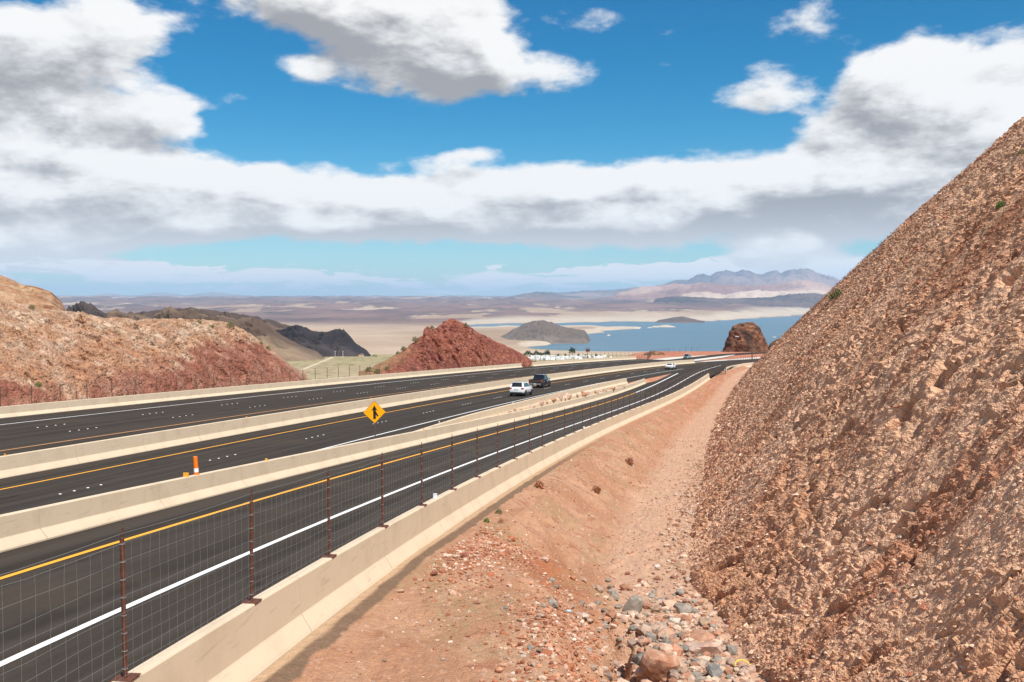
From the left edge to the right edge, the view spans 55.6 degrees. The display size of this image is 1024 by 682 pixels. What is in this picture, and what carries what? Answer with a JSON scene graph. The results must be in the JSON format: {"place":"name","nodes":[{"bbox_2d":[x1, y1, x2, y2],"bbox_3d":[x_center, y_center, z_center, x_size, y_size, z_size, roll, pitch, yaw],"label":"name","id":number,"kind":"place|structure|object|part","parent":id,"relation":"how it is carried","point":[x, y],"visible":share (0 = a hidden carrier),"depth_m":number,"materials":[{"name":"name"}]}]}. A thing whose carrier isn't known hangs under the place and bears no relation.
{"place":"outdoors","nodes":[
{"label":"outdoors","id":0,"kind":"place"},
{"bbox_2d":[0,275,65,310],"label":"hill","id":1,"kind":"structure","parent":0,"point":[29,295],"depth_m":140.96,"materials":[{"name":"brown stone"}]},
{"bbox_2d":[66,301,106,317],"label":"hill","id":2,"kind":"structure","parent":0,"point":[86,308],"depth_m":1475.33,"materials":[{"name":"grey stone"}]},
{"bbox_2d":[60,292,243,296],"bbox_3d":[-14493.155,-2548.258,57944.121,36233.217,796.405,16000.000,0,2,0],"label":"mountain","id":3,"kind":"structure","parent":0,"point":[202,294],"depth_m":55972.76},
{"bbox_2d":[0,301,306,406],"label":"hill","id":4,"kind":"structure","parent":0,"point":[62,349],"depth_m":102.68,"materials":[{"name":"brown stone"}]},
{"bbox_2d":[226,321,234,326],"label":"shrub","id":5,"kind":"object","parent":4,"relation":"on","point":[230,323],"visible":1,"depth_m":126.46,"materials":[{"name":"plant"}]},
{"bbox_2d":[106,307,315,331],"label":"hill","id":6,"kind":"structure","parent":0,"point":[274,325],"depth_m":1717.50,"materials":[{"name":"stone"}]},
{"bbox_2d":[106,306,324,360],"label":"hill","id":7,"kind":"structure","parent":0,"point":[285,348],"depth_m":1200.73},
{"bbox_2d":[258,311,285,313],"bbox_3d":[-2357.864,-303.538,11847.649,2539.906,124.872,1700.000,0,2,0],"label":"hill","id":8,"kind":"structure","parent":0,"point":[272,312],"depth_m":11406.48,"materials":[{"name":"grey stone"}]},
{"bbox_2d":[276,325,370,356],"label":"hill","id":9,"kind":"structure","parent":0,"point":[339,341],"depth_m":1476.47,"materials":[{"name":"grey stone"}]},
{"bbox_2d":[0,359,702,455],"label":"highway road","id":10,"kind":"structure","parent":0,"point":[22,434],"depth_m":87.64,"materials":[{"name":"grey asphalt"}]},
{"bbox_2d":[0,363,521,417],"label":"concrete barrier","id":11,"kind":"object","parent":10,"relation":"on","point":[41,408],"visible":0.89,"depth_m":102.24,"materials":[{"name":"beige concrete"}]},
{"bbox_2d":[0,359,694,478],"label":"concrete barrier","id":12,"kind":"object","parent":10,"relation":"on","point":[16,464],"visible":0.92,"depth_m":68.34,"materials":[{"name":"beige concrete"}]},
{"bbox_2d":[531,356,635,365],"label":"concrete barrier","id":13,"kind":"object","parent":10,"relation":"on","point":[577,361],"visible":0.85,"depth_m":252.19,"materials":[{"name":"beige concrete"}]},
{"bbox_2d":[0,364,733,681],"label":"slip road","id":14,"kind":"structure","parent":0,"point":[141,633],"depth_m":25.34,"materials":[{"name":"grey asphalt"}]},
{"bbox_2d":[0,379,645,552],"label":"concrete barrier","id":15,"kind":"object","parent":14,"relation":"on","point":[22,528],"visible":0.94,"depth_m":35.02,"materials":[{"name":"beige concrete"}]},
{"bbox_2d":[193,456,199,474],"bbox_3d":[-11.351,4.473,34.844,0.219,0.660,0.219,-3,2,0],"label":"delineator post","id":16,"kind":"object","parent":15,"relation":"on","point":[195,464],"visible":1,"depth_m":34.78,"materials":[{"name":"orange plastic"}]},
{"bbox_2d":[363,401,385,438],"bbox_3d":[-8.933,5.562,63.253,1.432,3.286,0.067,-2,3,-12],"label":"road sign","id":17,"kind":"object","parent":15,"relation":"on","point":[374,411],"visible":0.96,"depth_m":63.18,"materials":[{"name":"metal"}]},
{"bbox_2d":[112,373,709,681],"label":"concrete barrier","id":18,"kind":"object","parent":14,"relation":"on","point":[251,642],"visible":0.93,"depth_m":20.08,"materials":[{"name":"beige concrete"}]},
{"bbox_2d":[1,366,707,681],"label":"wire fence","id":19,"kind":"object","parent":18,"relation":"on","point":[124,676],"visible":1,"depth_m":16.46,"materials":[{"name":"metal"}]},
{"bbox_2d":[0,362,742,514],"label":"highway road","id":20,"kind":"structure","parent":0,"point":[39,488],"depth_m":62.85,"materials":[{"name":"grey asphalt"}]},
{"bbox_2d":[509,381,532,395],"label":"car","id":21,"kind":"object","parent":20,"relation":"on","point":[520,388],"visible":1,"depth_m":118.53,"materials":[{"name":"white paint"}]},
{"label":"window","id":22,"kind":"part","parent":21,"relation":"part of","materials":[{"name":"black glass"}]},
{"bbox_2d":[529,374,550,387],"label":"pickup truck","id":23,"kind":"object","parent":20,"relation":"on","point":[542,380],"visible":0.94,"depth_m":141.70,"materials":[{"name":"black paint"}]},
{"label":"window","id":24,"kind":"part","parent":23,"relation":"part of","materials":[{"name":"black glass"}]},
{"bbox_2d":[665,363,675,368],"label":"saloon car","id":25,"kind":"object","parent":20,"relation":"on","point":[670,365],"visible":0.97,"depth_m":222.90,"materials":[{"name":"white paint"}]},
{"bbox_2d":[56,295,809,379],"bbox_3d":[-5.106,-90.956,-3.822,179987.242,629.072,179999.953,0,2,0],"label":"desert ground","id":26,"kind":"structure","parent":0,"point":[383,328],"depth_m":11874.23,"materials":[{"name":"beige sand"}]},
{"bbox_2d":[568,347,575,352],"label":"tree","id":27,"kind":"object","parent":26,"relation":"on","point":[573,349],"visible":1,"depth_m":1390.40,"materials":[{"name":"green plant"}]},
{"bbox_2d":[358,318,536,375],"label":"hill","id":28,"kind":"structure","parent":0,"point":[444,343],"depth_m":189.89,"materials":[{"name":"red stone"}]},
{"bbox_2d":[365,366,372,371],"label":"shrub","id":29,"kind":"object","parent":28,"relation":"on","point":[368,369],"visible":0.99,"depth_m":153.33,"materials":[{"name":"plant"}]},
{"bbox_2d":[533,351,615,361],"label":"wire fence","id":30,"kind":"object","parent":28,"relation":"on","point":[564,359],"visible":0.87,"depth_m":237.60,"materials":[{"name":"metal"}]},
{"bbox_2d":[252,366,767,681],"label":"dirt ditch","id":31,"kind":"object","parent":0,"point":[375,608],"visible":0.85,"depth_m":28.88,"materials":[{"name":"brown soil"}]},
{"bbox_2d":[460,552,468,556],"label":"boulder","id":32,"kind":"object","parent":31,"relation":"on","point":[465,554],"visible":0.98,"depth_m":25.68,"materials":[{"name":"stone"}]},
{"bbox_2d":[392,516,627,681],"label":"rubble","id":33,"kind":"object","parent":31,"relation":"on","point":[486,553],"visible":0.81,"depth_m":22.76,"materials":[{"name":"stone"}]},
{"bbox_2d":[310,418,738,681],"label":"gravel","id":34,"kind":"structure","parent":31,"relation":"on","point":[502,614],"depth_m":36.69,"materials":[{"name":"brown gravel"}]},
{"bbox_2d":[534,480,544,488],"bbox_3d":[1.243,6.584,44.605,0.609,0.463,0.617,0,2,0],"label":"tumbleweed","id":35,"kind":"object","parent":31,"relation":"on","point":[540,484],"visible":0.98,"depth_m":44.48,"materials":[{"name":"brown plant"}]},
{"bbox_2d":[583,612,588,618],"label":"boulder","id":36,"kind":"object","parent":31,"relation":"on","point":[585,615],"visible":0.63,"depth_m":25.82,"materials":[{"name":"stone"}]},
{"bbox_2d":[592,485,600,492],"bbox_3d":[4.447,7.814,51.195,0.572,0.490,0.600,-2,3,-33],"label":"tumbleweed","id":37,"kind":"object","parent":31,"relation":"on","point":[597,489],"visible":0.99,"depth_m":51.09,"materials":[{"name":"brown plant"}]},
{"bbox_2d":[595,585,603,592],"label":"boulder","id":38,"kind":"object","parent":31,"relation":"on","point":[599,588],"visible":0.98,"depth_m":30.02,"materials":[{"name":"stone"}]},
{"bbox_2d":[610,591,619,599],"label":"boulder","id":39,"kind":"object","parent":31,"relation":"on","point":[614,594],"visible":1,"depth_m":30.01,"materials":[{"name":"stone"}]},
{"bbox_2d":[625,457,633,464],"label":"tumbleweed","id":40,"kind":"object","parent":31,"relation":"on","point":[628,460],"visible":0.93,"depth_m":67.94,"materials":[{"name":"brown plant"}]},
{"bbox_2d":[509,556,750,681],"bbox_3d":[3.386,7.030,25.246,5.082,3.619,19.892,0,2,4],"label":"rubble","id":41,"kind":"object","parent":31,"relation":"on","point":[665,634],"visible":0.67,"depth_m":25.50,"materials":[{"name":"stone"}]},
{"bbox_2d":[622,595,643,612],"bbox_3d":[3.508,7.738,28.336,0.494,0.632,0.495,-2,3,-33],"label":"boulder","id":42,"kind":"object","parent":31,"relation":"on","point":[635,602],"visible":0.84,"depth_m":28.23,"materials":[{"name":"stone"}]},
{"bbox_2d":[629,624,636,629],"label":"boulder","id":43,"kind":"object","parent":31,"relation":"on","point":[632,627],"visible":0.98,"depth_m":26.42,"materials":[{"name":"stone"}]},
{"bbox_2d":[632,652,643,665],"bbox_3d":[3.169,7.821,23.784,0.380,0.388,0.397,5,0,-21],"label":"boulder","id":44,"kind":"object","parent":31,"relation":"on","point":[636,658],"visible":0.57,"depth_m":23.66,"materials":[{"name":"stone"}]},
{"bbox_2d":[647,592,655,597],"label":"boulder","id":45,"kind":"object","parent":31,"relation":"on","point":[652,595],"visible":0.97,"depth_m":30.70,"materials":[{"name":"stone"}]},
{"bbox_2d":[652,605,661,611],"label":"boulder","id":46,"kind":"object","parent":31,"relation":"on","point":[657,608],"visible":1,"depth_m":28.45,"materials":[{"name":"stone"}]},
{"bbox_2d":[640,648,680,681],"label":"boulder","id":47,"kind":"object","parent":31,"relation":"on","point":[656,665],"visible":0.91,"depth_m":22.89,"materials":[{"name":"stone"}]},
{"bbox_2d":[666,618,679,624],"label":"boulder","id":48,"kind":"object","parent":31,"relation":"on","point":[676,621],"visible":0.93,"depth_m":27.08,"materials":[{"name":"stone"}]},
{"bbox_2d":[675,589,683,594],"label":"boulder","id":49,"kind":"object","parent":31,"relation":"on","point":[680,591],"visible":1,"depth_m":30.68,"materials":[{"name":"stone"}]},
{"bbox_2d":[673,602,692,613],"bbox_3d":[5.042,7.886,28.586,0.593,0.363,0.451,-3,-6,10],"label":"boulder","id":50,"kind":"object","parent":31,"relation":"on","point":[682,608],"visible":0.94,"depth_m":28.45,"materials":[{"name":"stone"}]},
{"bbox_2d":[682,598,691,603],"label":"boulder","id":51,"kind":"object","parent":31,"relation":"on","point":[687,600],"visible":0.86,"depth_m":29.65,"materials":[{"name":"stone"}]},
{"bbox_2d":[689,661,696,665],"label":"boulder","id":52,"kind":"object","parent":31,"relation":"on","point":[692,663],"visible":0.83,"depth_m":23.38,"materials":[{"name":"stone"}]},
{"bbox_2d":[691,671,701,677],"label":"boulder","id":53,"kind":"object","parent":31,"relation":"on","point":[695,673],"visible":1,"depth_m":22.56,"materials":[{"name":"stone"}]},
{"bbox_2d":[687,630,714,641],"bbox_3d":[4.987,7.830,25.705,0.592,0.319,0.659,-1,3,-27],"label":"boulder","id":54,"kind":"object","parent":31,"relation":"on","point":[700,635],"visible":0.77,"depth_m":25.56,"materials":[{"name":"stone"}]},
{"bbox_2d":[698,617,708,626],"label":"boulder","id":55,"kind":"object","parent":31,"relation":"on","point":[702,621],"visible":0.94,"depth_m":27.05,"materials":[{"name":"stone"}]},
{"bbox_2d":[688,641,722,655],"bbox_3d":[4.819,7.738,24.425,0.878,0.389,0.601,5,-2,-26],"label":"boulder","id":56,"kind":"object","parent":31,"relation":"on","point":[711,647],"visible":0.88,"depth_m":24.23,"materials":[{"name":"stone"}]},
{"bbox_2d":[648,459,763,681],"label":"rubble","id":57,"kind":"object","parent":31,"relation":"on","point":[701,663],"visible":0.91,"depth_m":38.37,"materials":[{"name":"stone"}]},
{"bbox_2d":[705,663,721,677],"bbox_3d":[4.719,7.701,22.683,0.349,0.402,0.284,-2,3,-44],"label":"boulder","id":58,"kind":"object","parent":31,"relation":"on","point":[713,669],"visible":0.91,"depth_m":22.61,"materials":[{"name":"stone"}]},
{"bbox_2d":[711,655,721,661],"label":"boulder","id":59,"kind":"object","parent":31,"relation":"on","point":[716,658],"visible":0.92,"depth_m":23.63,"materials":[{"name":"stone"}]},
{"bbox_2d":[710,364,725,374],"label":"fence gate","id":60,"kind":"structure","parent":31,"relation":"on","point":[717,369],"depth_m":192.41,"materials":[{"name":"metal"}]},
{"bbox_2d":[726,658,735,667],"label":"boulder","id":61,"kind":"object","parent":31,"relation":"on","point":[731,662],"visible":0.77,"depth_m":23.25,"materials":[{"name":"stone"}]},
{"bbox_2d":[726,644,736,655],"bbox_3d":[5.508,7.795,24.380,0.312,0.284,0.229,2,3,37],"label":"boulder","id":62,"kind":"object","parent":31,"relation":"on","point":[731,649],"visible":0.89,"depth_m":24.31,"materials":[{"name":"stone"}]},
{"bbox_2d":[724,362,753,371],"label":"concrete barrier","id":63,"kind":"object","parent":31,"relation":"on","point":[745,364],"visible":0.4,"depth_m":227.67,"materials":[{"name":"beige concrete"}]},
{"bbox_2d":[727,356,754,365],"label":"wire fence","id":64,"kind":"object","parent":63,"relation":"on","point":[740,360],"visible":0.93,"depth_m":228.29,"materials":[{"name":"metal"}]},
{"bbox_2d":[741,664,755,672],"bbox_3d":[5.623,7.779,23.017,0.322,0.249,0.286,-1,3,-25],"label":"boulder","id":65,"kind":"object","parent":31,"relation":"on","point":[750,668],"visible":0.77,"depth_m":22.93,"materials":[{"name":"stone"}]},
{"bbox_2d":[0,0,1023,295],"label":"sky","id":66,"kind":"structure","parent":0,"point":[182,147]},
{"bbox_2d":[501,320,589,343],"bbox_3d":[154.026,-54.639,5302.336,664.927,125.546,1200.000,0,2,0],"label":"hill","id":67,"kind":"structure","parent":0,"point":[550,332],"depth_m":4926.69,"materials":[{"name":"grey stone"}]},
{"bbox_2d":[511,292,583,298],"bbox_3d":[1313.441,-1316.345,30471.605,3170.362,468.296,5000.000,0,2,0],"label":"mountain","id":68,"kind":"structure","parent":0,"point":[549,295],"depth_m":29330.60,"materials":[{"name":"stone"}]},
{"bbox_2d":[473,374,668,419],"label":"gore island","id":69,"kind":"structure","parent":0,"point":[648,380],"depth_m":111.30,"materials":[{"name":"beige concrete"}]},
{"bbox_2d":[416,378,627,430],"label":"concrete barrier","id":70,"kind":"object","parent":69,"relation":"on","point":[573,392],"visible":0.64,"depth_m":98.98,"materials":[{"name":"beige concrete"}]},
{"bbox_2d":[469,316,801,350],"bbox_3d":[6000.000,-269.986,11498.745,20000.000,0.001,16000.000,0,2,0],"label":"lake","id":71,"kind":"structure","parent":0,"point":[709,335],"depth_m":5823.62,"materials":[{"name":"liquid"}]},
{"bbox_2d":[655,316,704,322],"bbox_3d":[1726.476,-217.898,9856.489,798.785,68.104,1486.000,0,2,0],"label":"hill","id":72,"kind":"structure","parent":0,"point":[681,319],"depth_m":9363.39,"materials":[{"name":"grey stone"}]},
{"bbox_2d":[655,355,705,359],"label":"concrete apron","id":73,"kind":"object","parent":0,"point":[669,358],"visible":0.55,"depth_m":351.00,"materials":[{"name":"beige concrete"}]},
{"bbox_2d":[626,351,763,378],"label":"roadside dirt","id":74,"kind":"structure","parent":0,"point":[679,354],"depth_m":394.84,"materials":[{"name":"soil"}]},
{"bbox_2d":[643,351,665,354],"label":"dirt mound","id":75,"kind":"object","parent":74,"relation":"on","point":[656,353],"visible":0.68,"depth_m":400.56,"materials":[{"name":"beige soil"}]},
{"bbox_2d":[639,347,691,358],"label":"wire fence","id":76,"kind":"object","parent":74,"relation":"on","point":[663,348],"visible":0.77,"depth_m":380.89,"materials":[{"name":"metal"}]},
{"bbox_2d":[722,322,768,351],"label":"rock outcrop","id":77,"kind":"object","parent":74,"relation":"on","point":[748,330],"visible":0.92,"depth_m":456.86,"materials":[{"name":"brown stone"}]},
{"bbox_2d":[551,268,839,297],"bbox_3d":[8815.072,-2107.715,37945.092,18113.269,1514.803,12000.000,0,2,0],"label":"mountain","id":78,"kind":"structure","parent":0,"point":[742,277],"depth_m":36051.58,"materials":[{"name":"stone"}]},
{"bbox_2d":[694,355,732,360],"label":"concrete apron","id":79,"kind":"object","parent":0,"point":[711,358],"visible":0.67,"depth_m":350.54,"materials":[{"name":"beige concrete"}]},
{"bbox_2d":[671,352,764,359],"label":"highway road","id":80,"kind":"structure","parent":0,"point":[706,356],"depth_m":388.39,"materials":[{"name":"black asphalt"}]},
{"bbox_2d":[683,354,691,359],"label":"pickup truck","id":81,"kind":"object","parent":80,"relation":"on","point":[686,356],"visible":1,"depth_m":341.01,"materials":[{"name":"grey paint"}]},
{"bbox_2d":[610,280,832,299],"bbox_3d":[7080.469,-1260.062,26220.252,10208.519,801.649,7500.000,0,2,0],"label":"mountain","id":82,"kind":"structure","parent":0,"point":[656,292],"depth_m":24711.17,"materials":[{"name":"stone"}]},
{"bbox_2d":[703,357,759,361],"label":"concrete apron","id":83,"kind":"object","parent":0,"point":[734,359],"visible":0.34,"depth_m":339.15,"materials":[{"name":"beige concrete"}]},
{"bbox_2d":[709,359,758,362],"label":"highway road","id":84,"kind":"structure","parent":0,"point":[742,361],"depth_m":313.53,"materials":[{"name":"black asphalt"}]},
{"bbox_2d":[653,293,824,307],"bbox_3d":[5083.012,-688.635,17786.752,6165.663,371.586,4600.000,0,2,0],"label":"hill","id":85,"kind":"structure","parent":0,"point":[806,300],"depth_m":16661.78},
{"bbox_2d":[680,289,827,297],"bbox_3d":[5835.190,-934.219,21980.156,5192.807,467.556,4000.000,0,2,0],"label":"mountain","id":86,"kind":"structure","parent":0,"point":[754,294],"depth_m":21067.18,"materials":[{"name":"stone"}]},
{"bbox_2d":[685,117,1023,681],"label":"hillside","id":87,"kind":"structure","parent":0,"point":[994,660],"depth_m":24.66,"materials":[{"name":"brown stone"}]},
{"bbox_2d":[827,288,841,299],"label":"shrub","id":88,"kind":"object","parent":87,"relation":"on","point":[835,294],"visible":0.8,"depth_m":69.06,"materials":[{"name":"green plant"}]},
{"bbox_2d":[680,118,1023,655],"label":"rocks","id":89,"kind":"object","parent":87,"relation":"on","point":[801,320],"visible":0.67,"depth_m":44.83,"materials":[{"name":"brown stone"}]},
{"bbox_2d":[683,119,1023,681],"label":"clods","id":90,"kind":"object","parent":87,"relation":"on","point":[893,590],"visible":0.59,"depth_m":29.43,"materials":[{"name":"stone"}]},
{"bbox_2d":[995,200,1004,208],"bbox_3d":[15.329,-4.284,30.425,0.384,0.301,0.369,0,2,0],"label":"shrub","id":91,"kind":"object","parent":87,"relation":"on","point":[999,204],"visible":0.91,"depth_m":30.38,"materials":[{"name":"green plant"}]},
{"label":"roadside dirt","id":92,"kind":"structure","parent":0,"visible":0},
{"bbox_2d":[0,357,510,406],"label":"wire fence","id":93,"kind":"object","parent":92,"relation":"on","point":[200,375],"visible":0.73,"depth_m":101.37,"materials":[{"name":"metal"}]}
]}

